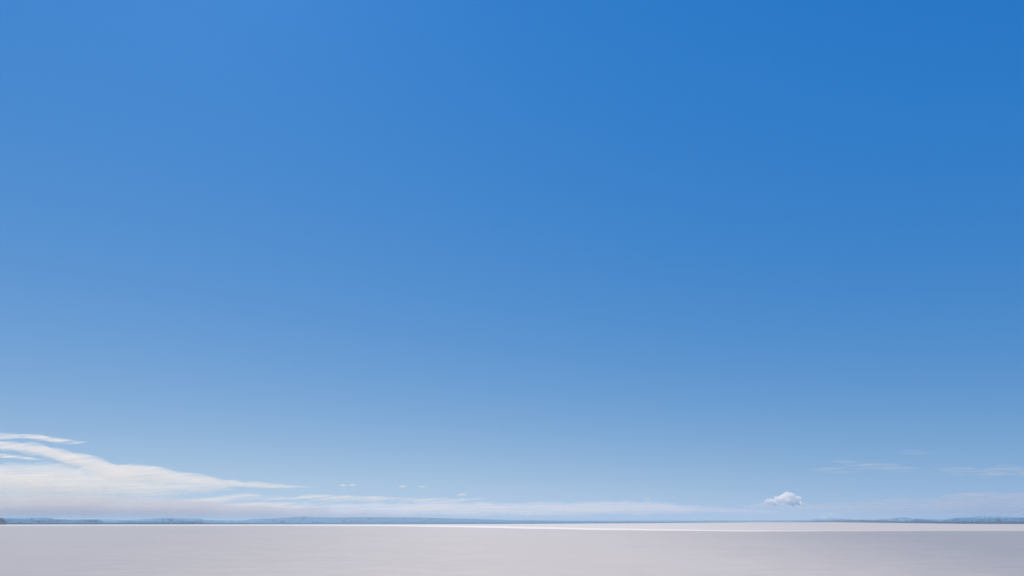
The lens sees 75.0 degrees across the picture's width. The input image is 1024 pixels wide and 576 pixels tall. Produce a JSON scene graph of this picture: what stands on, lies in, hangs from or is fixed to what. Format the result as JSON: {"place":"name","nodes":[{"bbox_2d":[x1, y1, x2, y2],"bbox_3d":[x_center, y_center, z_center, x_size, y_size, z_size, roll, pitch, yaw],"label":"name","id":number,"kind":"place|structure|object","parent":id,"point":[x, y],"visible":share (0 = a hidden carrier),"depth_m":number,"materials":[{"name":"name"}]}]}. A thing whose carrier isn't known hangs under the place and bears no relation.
{"place":"outdoors","nodes":[
{"label":"outdoors","id":0,"kind":"place"},
{"bbox_2d":[0,518,6,524],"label":"headland","id":1,"kind":"structure","parent":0,"point":[2,521],"depth_m":3401.03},
{"bbox_2d":[4,519,219,522],"bbox_3d":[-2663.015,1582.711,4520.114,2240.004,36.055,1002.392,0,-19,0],"label":"hill","id":2,"kind":"structure","parent":0,"point":[49,521],"depth_m":4343.20,"materials":[{"name":"stone"}]},
{"bbox_2d":[6,523,271,523],"bbox_3d":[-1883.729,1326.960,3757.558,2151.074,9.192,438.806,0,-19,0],"label":"shore","id":3,"kind":"structure","parent":0,"point":[136,523],"depth_m":3707.71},
{"bbox_2d":[3,517,340,522],"bbox_3d":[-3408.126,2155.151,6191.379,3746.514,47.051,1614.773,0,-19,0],"label":"hill","id":4,"kind":"structure","parent":0,"point":[233,521],"depth_m":6041.66,"materials":[{"name":"blue"}]},
{"bbox_2d":[238,516,607,521],"bbox_3d":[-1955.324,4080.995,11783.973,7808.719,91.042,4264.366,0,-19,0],"label":"hill","id":5,"kind":"structure","parent":0,"point":[371,519],"depth_m":10922.26,"materials":[{"name":"stone"}]},
{"bbox_2d":[7,522,951,524],"bbox_3d":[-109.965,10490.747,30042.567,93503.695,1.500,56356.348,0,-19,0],"label":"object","id":6,"kind":"structure","parent":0,"point":[496,522],"depth_m":6747.76,"materials":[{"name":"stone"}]},
{"bbox_2d":[0,526,1023,575],"bbox_3d":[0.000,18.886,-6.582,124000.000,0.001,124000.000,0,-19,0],"label":"ground","id":7,"kind":"structure","parent":0,"point":[234,551],"depth_m":442.07,"materials":[{"name":"white snow"}]},
{"bbox_2d":[0,522,1023,530],"bbox_3d":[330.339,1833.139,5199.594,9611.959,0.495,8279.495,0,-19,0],"label":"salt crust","id":8,"kind":"object","parent":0,"point":[788,526],"visible":0.88,"depth_m":2361.80},
{"bbox_2d":[0,0,1023,520],"label":"sky","id":9,"kind":"structure","parent":0,"point":[555,260],"materials":[{"name":"blue"}]},
{"bbox_2d":[608,520,790,521],"bbox_3d":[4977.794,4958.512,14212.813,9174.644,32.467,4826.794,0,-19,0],"label":"hill","id":10,"kind":"structure","parent":0,"point":[709,521],"depth_m":12642.82,"materials":[{"name":"stone"}]},
{"bbox_2d":[784,516,1023,521],"bbox_3d":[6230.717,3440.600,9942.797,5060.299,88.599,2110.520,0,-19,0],"label":"hill","id":11,"kind":"structure","parent":0,"point":[903,519],"depth_m":9641.78,"materials":[{"name":"blue"}]},
{"bbox_2d":[790,520,1023,523],"bbox_3d":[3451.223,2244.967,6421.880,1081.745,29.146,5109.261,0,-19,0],"label":"shore","id":12,"kind":"structure","parent":0,"point":[881,521],"depth_m":5339.87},
{"bbox_2d":[912,518,1023,521],"bbox_3d":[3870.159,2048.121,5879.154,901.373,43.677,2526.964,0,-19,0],"label":"hill","id":13,"kind":"structure","parent":0,"point":[986,520],"depth_m":5140.40,"materials":[{"name":"stone"}]}
]}

